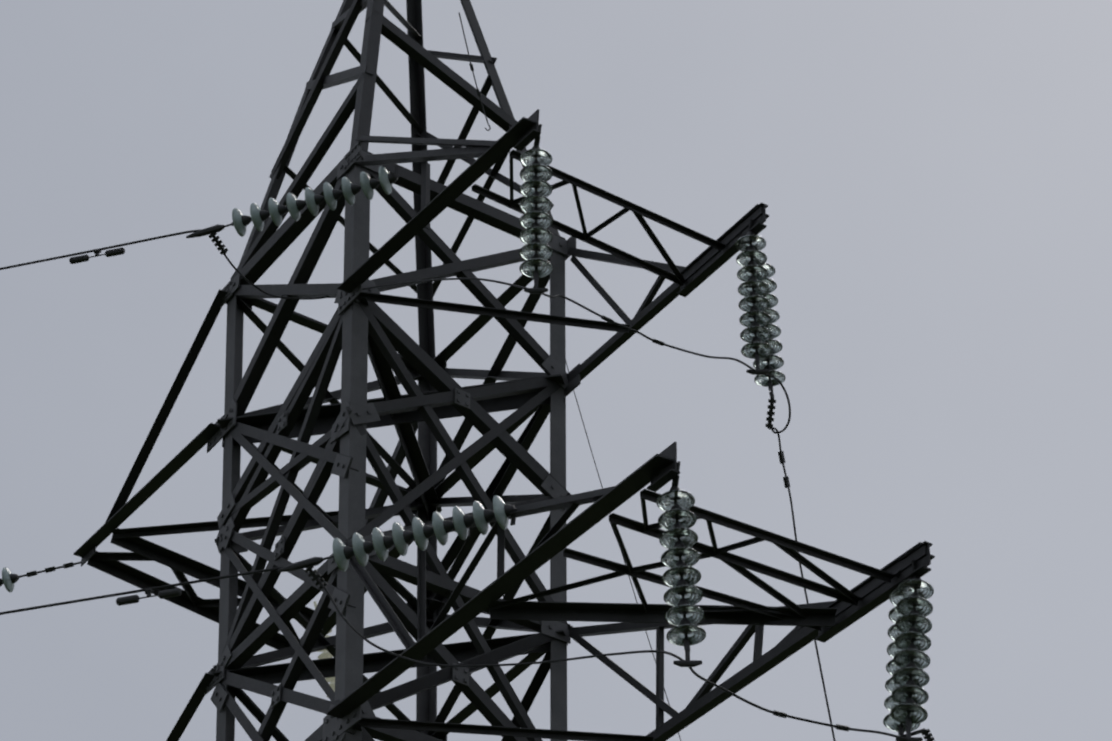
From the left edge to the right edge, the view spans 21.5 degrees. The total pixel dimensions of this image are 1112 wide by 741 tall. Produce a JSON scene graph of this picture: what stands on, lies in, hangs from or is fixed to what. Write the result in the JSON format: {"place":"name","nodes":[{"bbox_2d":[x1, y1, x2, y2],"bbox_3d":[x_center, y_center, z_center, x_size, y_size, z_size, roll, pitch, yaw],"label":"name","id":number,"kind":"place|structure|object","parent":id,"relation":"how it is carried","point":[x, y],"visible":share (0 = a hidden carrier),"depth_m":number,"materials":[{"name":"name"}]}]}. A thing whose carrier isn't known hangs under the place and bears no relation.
{"place":"outdoors","nodes":[
{"label":"outdoors","id":0,"kind":"place"},
{"bbox_2d":[0,0,1111,740],"label":"sky","id":1,"kind":"structure","parent":0,"point":[933,177],"materials":[{"name":"grey"}]},
{"label":"field","id":2,"kind":"structure","parent":0,"visible":0},
{"bbox_2d":[73,0,934,740],"bbox_3d":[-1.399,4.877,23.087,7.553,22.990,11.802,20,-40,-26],"label":"lattice tower","id":3,"kind":"structure","parent":2,"relation":"on","point":[525,394],"depth_m":25.17,"materials":[{"name":"metal"}]},
{"bbox_2d":[2,166,508,592],"bbox_3d":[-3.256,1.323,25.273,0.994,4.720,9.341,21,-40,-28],"label":"glass disc shells","id":4,"kind":"object","parent":3,"relation":"attached to","point":[401,545],"visible":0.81,"depth_m":21.32,"materials":[{"name":"white"}]},
{"bbox_2d":[313,601,334,696],"bbox_3d":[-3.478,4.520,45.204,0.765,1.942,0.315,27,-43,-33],"label":"insulator","id":5,"kind":"object","parent":3,"relation":"hanging from","point":[325,654],"visible":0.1,"depth_m":45.18,"materials":[{"name":"grey"}]},
{"bbox_2d":[205,138,580,740],"bbox_3d":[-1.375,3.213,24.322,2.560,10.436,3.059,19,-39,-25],"label":"tower legs","id":6,"kind":"object","parent":3,"relation":"attached to","point":[356,408],"visible":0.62,"depth_m":25.20,"materials":[{"name":"metal"}]},
{"bbox_2d":[0,229,907,740],"bbox_3d":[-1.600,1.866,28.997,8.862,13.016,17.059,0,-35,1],"label":"power lines","id":7,"kind":"object","parent":3,"relation":"on","point":[776,431],"visible":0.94,"depth_m":22.32,"materials":[{"name":"metal"}]},
{"bbox_2d":[0,145,921,727],"bbox_3d":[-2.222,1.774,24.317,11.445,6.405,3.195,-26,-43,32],"label":"insulators","id":8,"kind":"object","parent":3,"relation":"on","point":[428,529],"visible":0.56,"depth_m":21.31,"materials":[{"name":"glass"}]},
{"bbox_2d":[18,12,934,740],"bbox_3d":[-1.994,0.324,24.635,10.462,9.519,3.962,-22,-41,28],"label":"line fittings","id":9,"kind":"object","parent":3,"relation":"attached to","point":[312,562],"visible":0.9,"depth_m":22.16,"materials":[{"name":"grey metal"}]},
{"bbox_2d":[519,148,933,731],"bbox_3d":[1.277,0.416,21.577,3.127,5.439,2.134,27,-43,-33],"label":"insulator strings","id":10,"kind":"object","parent":3,"relation":"attached to","point":[902,599],"visible":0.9,"depth_m":20.52,"materials":[{"name":"teal"}]}
]}

